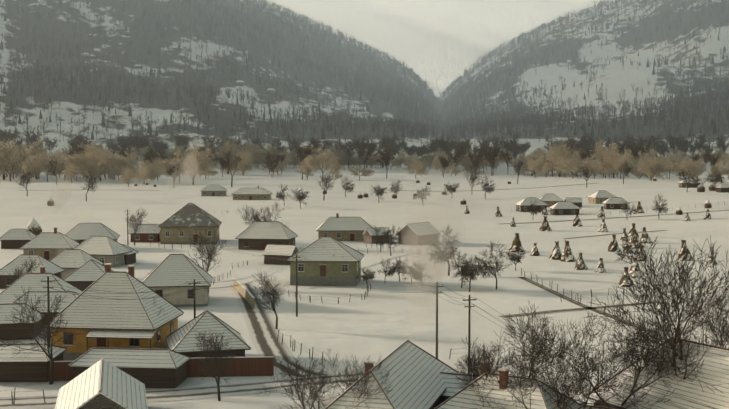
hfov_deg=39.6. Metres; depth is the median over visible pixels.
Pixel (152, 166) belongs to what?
frosty tree
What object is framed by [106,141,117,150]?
tree
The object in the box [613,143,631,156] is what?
tree
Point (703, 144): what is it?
tree
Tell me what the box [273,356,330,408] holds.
bare tree
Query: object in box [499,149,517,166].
tree
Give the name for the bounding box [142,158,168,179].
frosty tree
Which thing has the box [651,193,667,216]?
orchard tree
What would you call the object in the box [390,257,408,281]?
orchard tree
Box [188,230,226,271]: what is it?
bare tree
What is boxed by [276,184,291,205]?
orchard tree
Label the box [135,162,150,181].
frosty tree
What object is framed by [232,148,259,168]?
frosty tree
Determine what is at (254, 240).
house
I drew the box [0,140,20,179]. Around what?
frosty tree
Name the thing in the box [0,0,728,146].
mountain forest trees
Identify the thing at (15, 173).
frosty tree
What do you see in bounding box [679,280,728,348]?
bare tree
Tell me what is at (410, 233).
shed
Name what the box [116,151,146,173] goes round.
frosty tree
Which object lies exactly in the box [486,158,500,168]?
frosty tree
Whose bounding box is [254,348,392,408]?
bare tree
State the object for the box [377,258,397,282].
orchard tree
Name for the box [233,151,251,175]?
frosty tree
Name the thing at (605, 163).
frosty tree
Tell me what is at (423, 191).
orchard tree
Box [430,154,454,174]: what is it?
frosty tree
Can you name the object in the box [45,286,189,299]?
wire pole
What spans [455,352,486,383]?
bare tree
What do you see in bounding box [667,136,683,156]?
tree
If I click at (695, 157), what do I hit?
tree
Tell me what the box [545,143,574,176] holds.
frosty tree
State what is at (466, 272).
orchard tree
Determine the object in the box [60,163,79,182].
frosty tree
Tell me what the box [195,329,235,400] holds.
bare tree
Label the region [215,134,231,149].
tree
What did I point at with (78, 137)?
tree
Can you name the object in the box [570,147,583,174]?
frosty tree
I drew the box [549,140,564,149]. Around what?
tree
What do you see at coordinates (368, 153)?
tree
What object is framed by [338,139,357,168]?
tree
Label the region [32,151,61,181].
frosty tree
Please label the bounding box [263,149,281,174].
tree
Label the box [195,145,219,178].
tree
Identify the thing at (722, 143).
tree
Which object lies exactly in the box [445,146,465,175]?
tree
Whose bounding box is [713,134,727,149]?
tree
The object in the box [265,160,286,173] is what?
frosty tree
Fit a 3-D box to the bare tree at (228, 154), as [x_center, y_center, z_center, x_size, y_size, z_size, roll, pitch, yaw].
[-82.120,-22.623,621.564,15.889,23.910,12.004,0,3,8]
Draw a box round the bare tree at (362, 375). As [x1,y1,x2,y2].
[337,354,389,391]
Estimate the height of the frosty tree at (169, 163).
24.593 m
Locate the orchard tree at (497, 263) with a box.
[471,242,507,289]
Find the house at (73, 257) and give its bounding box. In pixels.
[49,249,103,278]
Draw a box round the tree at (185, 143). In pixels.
[175,134,190,147]
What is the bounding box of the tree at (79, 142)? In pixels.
[70,137,89,149]
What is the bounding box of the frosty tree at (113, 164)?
[107,156,119,175]
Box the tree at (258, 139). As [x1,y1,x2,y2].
[243,133,260,146]
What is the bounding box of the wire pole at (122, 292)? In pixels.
[55,279,199,292]
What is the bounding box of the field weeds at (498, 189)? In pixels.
[387,183,598,191]
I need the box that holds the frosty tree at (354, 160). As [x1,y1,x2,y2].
[347,153,360,164]
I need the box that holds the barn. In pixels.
[55,358,147,408]
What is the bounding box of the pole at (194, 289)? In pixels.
[188,279,200,317]
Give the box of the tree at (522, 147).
[518,143,527,154]
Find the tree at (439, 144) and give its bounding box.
[431,134,448,152]
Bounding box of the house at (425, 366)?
[324,340,457,408]
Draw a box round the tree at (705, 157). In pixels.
[701,150,709,169]
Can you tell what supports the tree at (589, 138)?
on the terrain ground
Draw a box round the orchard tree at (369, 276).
[354,267,375,286]
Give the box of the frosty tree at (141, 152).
[137,146,153,161]
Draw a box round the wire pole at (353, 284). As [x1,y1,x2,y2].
[303,263,435,291]
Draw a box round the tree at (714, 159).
[707,154,723,166]
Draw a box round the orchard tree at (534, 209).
[527,199,540,215]
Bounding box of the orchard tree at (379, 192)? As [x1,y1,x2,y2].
[370,184,386,200]
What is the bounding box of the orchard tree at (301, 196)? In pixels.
[290,188,309,208]
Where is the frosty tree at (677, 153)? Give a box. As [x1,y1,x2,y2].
[664,145,687,159]
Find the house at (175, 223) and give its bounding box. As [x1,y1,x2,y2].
[158,203,221,243]
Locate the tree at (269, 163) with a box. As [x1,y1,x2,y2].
[264,157,278,171]
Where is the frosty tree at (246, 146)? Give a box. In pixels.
[238,142,255,151]
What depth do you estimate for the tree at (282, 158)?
889.84 m
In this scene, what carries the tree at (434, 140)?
on the terrain ground
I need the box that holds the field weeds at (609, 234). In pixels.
[562,230,667,238]
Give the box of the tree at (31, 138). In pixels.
[22,128,41,145]
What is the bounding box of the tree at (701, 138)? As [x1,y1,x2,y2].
[690,133,709,153]
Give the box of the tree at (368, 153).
[355,137,378,168]
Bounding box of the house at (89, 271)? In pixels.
[63,259,112,290]
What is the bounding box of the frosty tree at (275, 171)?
[261,160,280,173]
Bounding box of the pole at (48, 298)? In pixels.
[41,276,55,347]
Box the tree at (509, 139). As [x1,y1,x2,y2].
[499,132,519,160]
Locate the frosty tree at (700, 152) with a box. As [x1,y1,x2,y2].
[690,148,707,161]
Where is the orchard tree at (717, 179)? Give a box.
[703,172,724,187]
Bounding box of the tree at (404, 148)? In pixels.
[403,145,413,155]
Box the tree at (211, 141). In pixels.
[201,135,218,147]
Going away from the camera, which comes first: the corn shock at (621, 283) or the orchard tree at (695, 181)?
the corn shock at (621, 283)
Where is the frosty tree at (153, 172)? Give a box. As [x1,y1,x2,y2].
[123,161,162,183]
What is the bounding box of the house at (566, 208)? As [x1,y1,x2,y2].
[548,202,581,214]
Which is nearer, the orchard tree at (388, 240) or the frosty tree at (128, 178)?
the orchard tree at (388, 240)
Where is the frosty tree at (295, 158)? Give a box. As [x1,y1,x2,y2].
[285,150,299,167]
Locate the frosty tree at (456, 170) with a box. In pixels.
[440,165,460,175]
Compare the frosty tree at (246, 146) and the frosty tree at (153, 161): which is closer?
the frosty tree at (153, 161)
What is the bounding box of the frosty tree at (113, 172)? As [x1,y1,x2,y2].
[107,167,119,179]
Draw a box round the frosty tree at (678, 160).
[672,155,684,173]
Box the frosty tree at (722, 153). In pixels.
[715,147,727,160]
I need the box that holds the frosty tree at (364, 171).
[347,164,374,180]
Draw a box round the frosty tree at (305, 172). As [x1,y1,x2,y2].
[293,159,317,179]
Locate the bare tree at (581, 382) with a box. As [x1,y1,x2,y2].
[461,341,609,408]
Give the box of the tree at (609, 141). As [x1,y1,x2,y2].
[606,135,621,147]
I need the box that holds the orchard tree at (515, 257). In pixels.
[505,249,525,270]
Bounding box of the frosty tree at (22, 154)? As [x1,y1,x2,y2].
[0,141,34,180]
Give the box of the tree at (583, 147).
[575,140,588,153]
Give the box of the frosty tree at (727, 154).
[710,147,728,158]
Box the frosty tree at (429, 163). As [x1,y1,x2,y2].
[425,160,433,166]
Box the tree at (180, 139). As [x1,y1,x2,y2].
[174,136,187,145]
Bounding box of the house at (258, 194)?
[231,186,272,199]
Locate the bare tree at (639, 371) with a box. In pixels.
[509,304,704,408]
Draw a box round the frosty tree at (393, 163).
[381,156,400,166]
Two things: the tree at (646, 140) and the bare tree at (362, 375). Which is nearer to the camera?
the bare tree at (362, 375)
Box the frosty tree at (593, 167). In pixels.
[581,159,616,178]
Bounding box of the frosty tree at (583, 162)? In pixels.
[576,158,595,176]
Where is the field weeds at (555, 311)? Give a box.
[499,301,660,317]
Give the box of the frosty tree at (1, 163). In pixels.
[0,154,6,174]
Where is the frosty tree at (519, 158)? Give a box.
[512,155,527,174]
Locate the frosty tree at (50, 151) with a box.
[41,143,59,157]
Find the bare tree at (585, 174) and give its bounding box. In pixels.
[576,162,595,187]
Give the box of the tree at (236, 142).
[225,137,242,147]
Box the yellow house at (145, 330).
[45,263,183,360]
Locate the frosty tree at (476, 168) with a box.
[469,164,481,172]
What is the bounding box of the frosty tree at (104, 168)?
[95,150,112,180]
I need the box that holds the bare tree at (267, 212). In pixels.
[252,202,289,226]
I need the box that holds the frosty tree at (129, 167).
[117,162,148,181]
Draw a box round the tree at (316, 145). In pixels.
[309,138,332,155]
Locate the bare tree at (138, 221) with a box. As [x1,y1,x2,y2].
[126,209,147,244]
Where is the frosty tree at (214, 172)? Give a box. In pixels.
[203,167,218,175]
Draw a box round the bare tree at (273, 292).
[251,268,288,328]
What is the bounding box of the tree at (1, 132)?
[0,128,17,142]
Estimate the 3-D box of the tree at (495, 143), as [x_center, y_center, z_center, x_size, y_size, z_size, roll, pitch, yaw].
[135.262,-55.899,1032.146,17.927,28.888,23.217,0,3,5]
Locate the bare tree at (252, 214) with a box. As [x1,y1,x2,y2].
[238,203,266,224]
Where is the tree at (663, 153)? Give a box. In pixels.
[661,147,670,155]
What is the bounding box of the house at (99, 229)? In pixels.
[65,223,119,242]
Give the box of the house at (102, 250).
[73,236,131,267]
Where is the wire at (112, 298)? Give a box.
[54,286,195,298]
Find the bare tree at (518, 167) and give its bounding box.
[514,160,526,183]
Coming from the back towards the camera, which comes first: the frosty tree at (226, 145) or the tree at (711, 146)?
the tree at (711, 146)
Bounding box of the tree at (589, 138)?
[578,132,594,148]
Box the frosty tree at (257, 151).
[241,141,264,163]
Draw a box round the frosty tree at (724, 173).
[709,164,728,177]
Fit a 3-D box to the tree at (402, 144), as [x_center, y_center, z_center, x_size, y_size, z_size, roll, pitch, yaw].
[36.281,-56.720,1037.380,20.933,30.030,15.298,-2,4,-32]
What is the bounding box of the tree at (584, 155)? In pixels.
[579,149,598,176]
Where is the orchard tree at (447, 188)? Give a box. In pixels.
[445,182,458,195]
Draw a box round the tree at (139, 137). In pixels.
[130,134,147,159]
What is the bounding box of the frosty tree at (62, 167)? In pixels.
[53,152,75,179]
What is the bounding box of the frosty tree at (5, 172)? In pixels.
[0,144,14,178]
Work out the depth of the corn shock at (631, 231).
270.59 m
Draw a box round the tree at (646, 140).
[634,135,652,144]
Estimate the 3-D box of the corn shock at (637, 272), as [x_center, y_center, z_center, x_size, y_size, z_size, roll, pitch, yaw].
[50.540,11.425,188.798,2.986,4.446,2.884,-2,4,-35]
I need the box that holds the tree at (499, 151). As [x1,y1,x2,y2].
[483,145,502,174]
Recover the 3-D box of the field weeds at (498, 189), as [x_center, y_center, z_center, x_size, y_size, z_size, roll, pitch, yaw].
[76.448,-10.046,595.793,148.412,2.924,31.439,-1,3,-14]
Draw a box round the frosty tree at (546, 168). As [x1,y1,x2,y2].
[540,162,555,177]
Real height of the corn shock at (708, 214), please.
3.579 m
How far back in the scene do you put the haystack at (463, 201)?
434.82 m
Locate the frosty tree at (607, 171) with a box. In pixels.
[602,167,613,175]
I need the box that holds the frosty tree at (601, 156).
[587,139,618,163]
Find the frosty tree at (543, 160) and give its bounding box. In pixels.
[536,150,555,176]
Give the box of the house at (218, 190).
[200,185,227,195]
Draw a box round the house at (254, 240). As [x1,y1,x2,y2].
[235,221,297,249]
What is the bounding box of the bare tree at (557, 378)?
[503,339,648,408]
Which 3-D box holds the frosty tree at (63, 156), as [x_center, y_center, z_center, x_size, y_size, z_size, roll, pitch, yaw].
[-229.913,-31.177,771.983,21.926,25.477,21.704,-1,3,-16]
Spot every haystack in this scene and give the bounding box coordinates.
[26,215,41,234]
[47,198,53,205]
[460,198,465,204]
[676,207,682,214]
[697,183,704,191]
[704,200,711,207]
[709,182,715,190]
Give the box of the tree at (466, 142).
[453,137,470,145]
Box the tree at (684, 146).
[678,139,690,152]
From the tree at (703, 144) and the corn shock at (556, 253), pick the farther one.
the tree at (703, 144)
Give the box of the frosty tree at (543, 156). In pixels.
[536,150,551,175]
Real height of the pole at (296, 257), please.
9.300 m
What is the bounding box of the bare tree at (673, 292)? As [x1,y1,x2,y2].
[583,232,728,393]
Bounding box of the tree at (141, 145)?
[129,136,148,165]
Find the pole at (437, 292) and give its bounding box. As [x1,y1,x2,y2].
[430,283,443,358]
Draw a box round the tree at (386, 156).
[375,149,396,177]
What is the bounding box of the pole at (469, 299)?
[463,295,476,373]
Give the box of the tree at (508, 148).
[498,139,518,163]
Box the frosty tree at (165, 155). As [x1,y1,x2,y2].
[159,150,171,160]
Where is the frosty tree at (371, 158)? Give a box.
[356,148,376,167]
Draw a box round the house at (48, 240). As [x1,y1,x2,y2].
[20,227,79,259]
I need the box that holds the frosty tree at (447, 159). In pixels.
[439,151,455,169]
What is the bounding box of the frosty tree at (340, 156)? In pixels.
[328,152,346,162]
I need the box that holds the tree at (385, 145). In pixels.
[379,138,393,151]
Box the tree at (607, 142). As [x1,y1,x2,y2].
[604,134,622,148]
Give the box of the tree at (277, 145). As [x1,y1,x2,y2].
[270,139,283,151]
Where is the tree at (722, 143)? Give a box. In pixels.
[716,138,728,150]
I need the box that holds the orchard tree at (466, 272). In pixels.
[454,257,485,291]
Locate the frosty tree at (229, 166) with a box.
[219,157,238,173]
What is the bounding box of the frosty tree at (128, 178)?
[118,170,135,186]
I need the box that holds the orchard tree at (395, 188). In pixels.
[390,179,401,193]
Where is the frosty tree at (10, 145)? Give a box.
[6,138,28,178]
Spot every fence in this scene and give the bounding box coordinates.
[0,388,45,404]
[48,356,273,380]
[150,240,225,247]
[288,283,370,303]
[449,342,603,359]
[521,268,672,332]
[560,284,646,301]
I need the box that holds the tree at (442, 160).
[438,155,454,177]
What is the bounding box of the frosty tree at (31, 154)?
[24,149,45,179]
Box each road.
[0,372,364,408]
[230,283,326,377]
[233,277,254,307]
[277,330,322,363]
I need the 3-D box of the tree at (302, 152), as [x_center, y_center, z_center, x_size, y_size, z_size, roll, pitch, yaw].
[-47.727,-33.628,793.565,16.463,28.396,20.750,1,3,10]
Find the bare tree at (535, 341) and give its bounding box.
[464,301,587,405]
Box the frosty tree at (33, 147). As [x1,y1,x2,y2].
[20,136,47,178]
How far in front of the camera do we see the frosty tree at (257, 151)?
969.32 m
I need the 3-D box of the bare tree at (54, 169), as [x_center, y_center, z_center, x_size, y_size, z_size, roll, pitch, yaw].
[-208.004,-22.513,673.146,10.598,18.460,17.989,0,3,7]
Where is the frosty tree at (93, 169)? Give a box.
[81,159,100,181]
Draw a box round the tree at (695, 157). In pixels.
[688,153,701,161]
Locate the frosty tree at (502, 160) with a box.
[497,148,513,163]
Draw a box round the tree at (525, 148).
[518,142,530,153]
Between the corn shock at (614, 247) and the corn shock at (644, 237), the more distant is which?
the corn shock at (644, 237)
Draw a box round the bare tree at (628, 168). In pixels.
[618,163,633,183]
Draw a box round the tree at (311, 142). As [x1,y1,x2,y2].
[306,135,322,150]
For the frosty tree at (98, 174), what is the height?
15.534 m
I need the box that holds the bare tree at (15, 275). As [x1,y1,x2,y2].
[8,256,40,282]
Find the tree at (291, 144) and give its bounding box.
[286,137,300,148]
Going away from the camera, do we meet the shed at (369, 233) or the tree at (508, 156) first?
the shed at (369, 233)
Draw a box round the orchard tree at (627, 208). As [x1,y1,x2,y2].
[620,200,636,215]
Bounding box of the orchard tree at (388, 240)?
[375,225,402,255]
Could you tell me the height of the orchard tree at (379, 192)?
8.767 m
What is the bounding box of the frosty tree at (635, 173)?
[631,168,641,178]
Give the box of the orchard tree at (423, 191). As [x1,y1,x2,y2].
[413,185,430,201]
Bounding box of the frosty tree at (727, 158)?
[717,155,728,178]
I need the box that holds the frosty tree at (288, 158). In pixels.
[272,153,293,170]
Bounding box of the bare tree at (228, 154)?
[221,149,243,185]
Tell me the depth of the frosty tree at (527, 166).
846.81 m
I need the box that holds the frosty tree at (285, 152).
[283,146,294,167]
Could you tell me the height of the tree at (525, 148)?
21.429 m
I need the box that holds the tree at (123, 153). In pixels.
[113,142,132,159]
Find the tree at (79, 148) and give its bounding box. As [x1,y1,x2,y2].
[69,140,91,157]
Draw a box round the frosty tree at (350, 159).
[338,155,353,164]
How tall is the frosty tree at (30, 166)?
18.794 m
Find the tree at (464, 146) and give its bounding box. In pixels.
[453,140,471,169]
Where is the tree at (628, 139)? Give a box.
[621,132,636,150]
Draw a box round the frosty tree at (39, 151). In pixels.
[24,141,50,178]
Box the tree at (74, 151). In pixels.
[61,146,78,157]
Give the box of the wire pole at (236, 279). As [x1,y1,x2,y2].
[195,259,288,282]
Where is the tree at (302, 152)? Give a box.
[294,144,312,178]
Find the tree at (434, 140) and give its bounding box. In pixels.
[427,137,435,152]
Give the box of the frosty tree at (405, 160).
[402,155,414,166]
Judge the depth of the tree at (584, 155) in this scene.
812.80 m
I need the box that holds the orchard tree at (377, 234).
[372,225,393,251]
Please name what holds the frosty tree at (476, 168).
on the terrain ground
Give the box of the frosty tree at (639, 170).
[633,165,648,177]
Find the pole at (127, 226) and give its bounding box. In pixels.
[124,209,129,244]
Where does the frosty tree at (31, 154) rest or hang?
on the terrain ground
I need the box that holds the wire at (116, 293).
[45,280,187,293]
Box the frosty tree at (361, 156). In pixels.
[355,147,372,163]
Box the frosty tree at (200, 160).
[173,139,216,184]
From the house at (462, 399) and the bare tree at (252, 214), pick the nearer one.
the house at (462, 399)
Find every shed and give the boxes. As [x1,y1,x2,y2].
[0,229,36,248]
[0,303,44,339]
[0,343,66,381]
[13,291,78,326]
[123,244,137,264]
[262,244,298,264]
[362,227,389,243]
[395,222,439,244]
[439,372,477,404]
[564,198,582,206]
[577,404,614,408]
[714,183,728,192]
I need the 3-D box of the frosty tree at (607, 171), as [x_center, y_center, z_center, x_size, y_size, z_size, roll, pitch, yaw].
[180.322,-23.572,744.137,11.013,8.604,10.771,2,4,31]
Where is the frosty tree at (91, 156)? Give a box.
[77,141,107,172]
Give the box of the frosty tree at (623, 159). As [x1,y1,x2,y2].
[612,146,639,178]
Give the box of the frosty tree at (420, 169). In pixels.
[402,157,428,178]
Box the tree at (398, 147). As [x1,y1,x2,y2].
[390,144,399,154]
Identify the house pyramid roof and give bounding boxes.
[165,310,250,357]
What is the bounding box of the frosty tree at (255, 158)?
[246,146,263,166]
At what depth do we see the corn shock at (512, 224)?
311.49 m
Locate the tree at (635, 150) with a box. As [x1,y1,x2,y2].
[626,136,653,176]
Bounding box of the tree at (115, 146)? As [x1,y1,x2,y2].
[106,143,118,153]
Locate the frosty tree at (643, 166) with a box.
[636,155,665,180]
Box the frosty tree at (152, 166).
[146,161,159,180]
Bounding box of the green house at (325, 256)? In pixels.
[286,237,363,285]
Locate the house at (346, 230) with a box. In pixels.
[316,213,371,240]
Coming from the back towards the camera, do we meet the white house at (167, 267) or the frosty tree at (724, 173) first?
the frosty tree at (724, 173)
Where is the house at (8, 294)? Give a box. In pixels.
[0,266,82,303]
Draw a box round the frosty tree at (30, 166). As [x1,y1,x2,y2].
[18,156,43,181]
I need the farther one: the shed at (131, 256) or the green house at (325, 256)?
the shed at (131, 256)
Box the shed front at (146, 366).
[68,347,190,388]
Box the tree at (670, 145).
[660,138,676,153]
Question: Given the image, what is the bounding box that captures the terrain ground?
[0,0,728,408]
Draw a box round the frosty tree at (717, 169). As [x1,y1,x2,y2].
[709,160,726,176]
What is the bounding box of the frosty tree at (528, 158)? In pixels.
[523,151,538,175]
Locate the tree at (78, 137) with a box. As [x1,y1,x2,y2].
[71,132,81,147]
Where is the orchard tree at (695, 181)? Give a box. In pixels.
[678,169,699,191]
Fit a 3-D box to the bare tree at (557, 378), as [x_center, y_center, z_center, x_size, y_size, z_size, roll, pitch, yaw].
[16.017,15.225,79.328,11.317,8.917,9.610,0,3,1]
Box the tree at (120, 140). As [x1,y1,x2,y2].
[117,134,132,149]
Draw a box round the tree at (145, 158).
[143,146,157,164]
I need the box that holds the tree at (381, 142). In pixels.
[376,137,389,149]
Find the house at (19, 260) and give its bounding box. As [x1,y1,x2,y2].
[0,254,64,288]
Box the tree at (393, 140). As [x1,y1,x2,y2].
[382,135,396,150]
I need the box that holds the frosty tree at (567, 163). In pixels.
[554,151,599,178]
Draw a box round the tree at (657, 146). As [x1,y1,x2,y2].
[650,133,664,153]
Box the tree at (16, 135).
[1,130,19,142]
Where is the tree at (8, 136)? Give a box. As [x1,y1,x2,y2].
[0,129,12,144]
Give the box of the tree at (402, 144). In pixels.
[392,135,406,153]
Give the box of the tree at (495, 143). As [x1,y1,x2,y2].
[490,136,499,158]
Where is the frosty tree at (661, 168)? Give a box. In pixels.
[645,157,667,180]
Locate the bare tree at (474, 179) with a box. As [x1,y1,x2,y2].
[464,169,482,194]
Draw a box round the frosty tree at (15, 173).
[9,157,38,179]
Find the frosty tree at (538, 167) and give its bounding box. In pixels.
[527,156,546,176]
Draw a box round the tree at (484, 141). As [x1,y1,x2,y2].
[478,139,492,148]
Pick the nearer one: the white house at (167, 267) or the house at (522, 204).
the white house at (167, 267)
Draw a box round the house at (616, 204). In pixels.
[602,197,628,208]
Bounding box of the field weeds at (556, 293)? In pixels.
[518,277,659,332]
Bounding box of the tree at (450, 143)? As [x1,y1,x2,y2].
[442,138,456,150]
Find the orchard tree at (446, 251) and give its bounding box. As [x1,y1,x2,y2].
[428,226,461,275]
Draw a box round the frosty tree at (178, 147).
[163,140,185,157]
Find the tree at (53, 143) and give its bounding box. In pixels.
[43,137,57,155]
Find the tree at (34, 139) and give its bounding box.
[31,137,48,151]
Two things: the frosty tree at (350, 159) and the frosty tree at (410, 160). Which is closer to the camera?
the frosty tree at (410, 160)
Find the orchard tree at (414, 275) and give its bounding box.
[412,262,431,286]
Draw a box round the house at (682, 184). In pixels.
[677,178,703,187]
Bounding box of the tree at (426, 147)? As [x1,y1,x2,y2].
[420,140,431,155]
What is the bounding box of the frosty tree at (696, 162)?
[694,157,704,178]
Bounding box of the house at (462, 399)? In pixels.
[434,360,580,408]
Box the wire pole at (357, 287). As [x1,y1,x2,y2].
[296,262,431,292]
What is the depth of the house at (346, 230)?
264.20 m
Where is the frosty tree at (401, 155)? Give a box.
[396,148,406,167]
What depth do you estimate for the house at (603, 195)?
421.47 m
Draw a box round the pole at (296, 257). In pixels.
[293,254,299,316]
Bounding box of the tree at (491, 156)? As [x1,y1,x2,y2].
[482,146,498,175]
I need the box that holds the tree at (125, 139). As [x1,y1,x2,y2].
[121,134,138,147]
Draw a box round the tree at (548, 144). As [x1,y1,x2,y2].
[544,137,558,152]
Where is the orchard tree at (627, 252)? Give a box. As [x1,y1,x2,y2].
[615,238,645,263]
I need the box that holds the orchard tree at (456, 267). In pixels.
[449,249,477,287]
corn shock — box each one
[464,206,469,213]
[495,207,502,216]
[509,218,515,226]
[509,230,523,252]
[530,243,539,255]
[539,216,551,230]
[541,206,547,214]
[549,241,561,259]
[560,239,576,261]
[573,213,581,226]
[574,251,587,269]
[594,257,605,272]
[597,206,604,217]
[598,219,608,231]
[608,234,620,251]
[619,265,633,286]
[620,228,629,240]
[623,238,632,252]
[628,222,638,237]
[629,228,639,247]
[629,257,643,278]
[635,201,644,212]
[637,242,647,260]
[640,227,652,243]
[677,237,692,260]
[684,212,690,220]
[704,209,710,218]
[706,250,716,264]
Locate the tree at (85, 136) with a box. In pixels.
[76,134,87,141]
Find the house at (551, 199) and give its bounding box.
[539,194,562,206]
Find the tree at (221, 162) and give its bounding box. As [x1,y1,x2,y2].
[217,156,231,176]
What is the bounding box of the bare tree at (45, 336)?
[0,286,83,384]
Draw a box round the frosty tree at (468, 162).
[461,158,472,169]
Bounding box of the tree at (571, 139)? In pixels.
[564,136,576,146]
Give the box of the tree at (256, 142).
[253,139,265,149]
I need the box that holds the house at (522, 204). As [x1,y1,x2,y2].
[514,197,548,211]
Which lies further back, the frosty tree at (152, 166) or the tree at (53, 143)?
the tree at (53, 143)
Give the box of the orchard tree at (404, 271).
[398,262,422,283]
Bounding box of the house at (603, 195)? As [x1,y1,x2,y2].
[587,190,615,203]
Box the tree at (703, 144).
[695,140,711,153]
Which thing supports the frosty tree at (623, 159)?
on the terrain ground
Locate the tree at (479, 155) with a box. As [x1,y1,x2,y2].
[466,140,486,171]
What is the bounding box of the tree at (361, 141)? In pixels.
[348,137,364,148]
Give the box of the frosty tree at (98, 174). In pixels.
[88,163,105,178]
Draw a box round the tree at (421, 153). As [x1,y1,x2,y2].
[416,147,426,155]
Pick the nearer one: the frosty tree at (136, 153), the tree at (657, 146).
the frosty tree at (136, 153)
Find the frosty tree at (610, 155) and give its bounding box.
[602,140,627,176]
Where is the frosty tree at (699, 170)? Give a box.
[693,164,708,177]
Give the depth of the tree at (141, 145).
995.53 m
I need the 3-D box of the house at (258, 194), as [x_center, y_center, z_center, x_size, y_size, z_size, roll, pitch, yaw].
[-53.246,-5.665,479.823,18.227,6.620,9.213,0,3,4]
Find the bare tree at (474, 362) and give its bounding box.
[447,335,514,408]
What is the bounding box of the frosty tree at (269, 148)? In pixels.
[262,144,278,156]
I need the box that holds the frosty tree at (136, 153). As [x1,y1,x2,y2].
[124,147,139,156]
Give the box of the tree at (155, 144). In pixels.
[148,138,165,152]
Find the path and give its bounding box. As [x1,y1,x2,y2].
[308,252,416,288]
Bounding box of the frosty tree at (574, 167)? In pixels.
[569,160,580,177]
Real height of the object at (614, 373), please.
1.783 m
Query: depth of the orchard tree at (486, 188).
487.26 m
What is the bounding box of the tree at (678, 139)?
[666,134,684,153]
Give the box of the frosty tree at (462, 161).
[457,152,468,171]
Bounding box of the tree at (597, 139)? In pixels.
[591,136,605,151]
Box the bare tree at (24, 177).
[16,170,34,195]
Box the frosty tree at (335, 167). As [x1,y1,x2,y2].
[328,163,345,174]
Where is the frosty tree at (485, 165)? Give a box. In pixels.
[470,153,490,172]
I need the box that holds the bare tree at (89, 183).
[82,171,99,200]
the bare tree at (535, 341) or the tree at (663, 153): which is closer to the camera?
the bare tree at (535, 341)
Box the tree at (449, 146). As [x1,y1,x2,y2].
[440,133,455,153]
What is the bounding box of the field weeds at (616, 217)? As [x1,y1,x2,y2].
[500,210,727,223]
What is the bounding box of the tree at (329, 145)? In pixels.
[325,139,333,156]
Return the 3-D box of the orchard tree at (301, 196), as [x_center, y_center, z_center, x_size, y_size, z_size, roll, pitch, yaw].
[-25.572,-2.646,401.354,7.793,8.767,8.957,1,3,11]
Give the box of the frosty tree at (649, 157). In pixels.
[633,147,674,165]
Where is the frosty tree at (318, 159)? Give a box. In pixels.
[304,143,338,176]
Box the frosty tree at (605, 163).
[598,160,619,173]
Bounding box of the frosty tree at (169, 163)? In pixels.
[157,148,191,182]
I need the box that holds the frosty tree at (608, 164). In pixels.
[596,150,624,174]
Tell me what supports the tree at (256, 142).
on the terrain ground
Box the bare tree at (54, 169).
[44,158,60,183]
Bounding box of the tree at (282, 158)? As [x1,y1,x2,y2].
[277,154,285,172]
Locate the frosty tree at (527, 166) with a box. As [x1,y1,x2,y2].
[524,156,539,175]
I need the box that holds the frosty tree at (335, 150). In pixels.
[325,145,353,160]
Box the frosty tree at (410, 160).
[405,154,420,168]
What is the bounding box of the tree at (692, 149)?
[688,143,698,153]
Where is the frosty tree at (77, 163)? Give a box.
[61,140,117,179]
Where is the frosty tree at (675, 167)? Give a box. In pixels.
[658,157,682,178]
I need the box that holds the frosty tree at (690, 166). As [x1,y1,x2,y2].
[677,157,700,176]
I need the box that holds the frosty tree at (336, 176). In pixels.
[334,172,341,178]
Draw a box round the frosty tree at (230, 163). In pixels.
[219,154,240,173]
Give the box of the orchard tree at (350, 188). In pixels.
[341,177,355,196]
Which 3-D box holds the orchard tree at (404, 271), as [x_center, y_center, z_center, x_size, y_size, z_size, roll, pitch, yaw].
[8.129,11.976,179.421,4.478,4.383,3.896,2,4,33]
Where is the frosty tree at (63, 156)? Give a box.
[53,147,70,179]
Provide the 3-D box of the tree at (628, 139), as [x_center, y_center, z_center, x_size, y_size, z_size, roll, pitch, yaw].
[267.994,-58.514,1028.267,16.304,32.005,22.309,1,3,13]
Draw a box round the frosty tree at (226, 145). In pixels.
[218,135,239,160]
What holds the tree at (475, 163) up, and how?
on the terrain ground
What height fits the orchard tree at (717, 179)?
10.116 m
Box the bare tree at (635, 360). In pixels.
[594,314,674,391]
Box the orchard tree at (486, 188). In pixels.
[480,176,495,198]
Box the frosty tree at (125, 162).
[116,157,133,175]
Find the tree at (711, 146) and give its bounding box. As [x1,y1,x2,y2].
[702,142,714,160]
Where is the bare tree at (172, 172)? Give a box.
[163,163,183,187]
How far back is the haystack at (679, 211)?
342.69 m
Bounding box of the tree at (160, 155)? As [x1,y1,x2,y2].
[149,144,167,160]
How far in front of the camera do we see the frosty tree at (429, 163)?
957.03 m
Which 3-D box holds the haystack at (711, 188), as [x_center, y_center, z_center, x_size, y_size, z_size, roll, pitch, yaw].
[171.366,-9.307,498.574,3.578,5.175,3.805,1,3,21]
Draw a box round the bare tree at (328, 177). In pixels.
[318,173,334,200]
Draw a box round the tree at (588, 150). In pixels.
[584,146,596,174]
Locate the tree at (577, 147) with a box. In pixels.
[566,143,582,154]
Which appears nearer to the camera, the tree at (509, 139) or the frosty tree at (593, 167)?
the frosty tree at (593, 167)
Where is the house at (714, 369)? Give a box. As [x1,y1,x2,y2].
[587,337,728,408]
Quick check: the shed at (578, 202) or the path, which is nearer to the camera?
the path
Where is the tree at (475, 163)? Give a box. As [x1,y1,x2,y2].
[469,157,480,170]
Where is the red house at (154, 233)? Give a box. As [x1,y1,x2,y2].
[128,224,160,241]
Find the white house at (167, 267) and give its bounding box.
[142,254,212,306]
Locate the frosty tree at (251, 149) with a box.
[243,146,259,160]

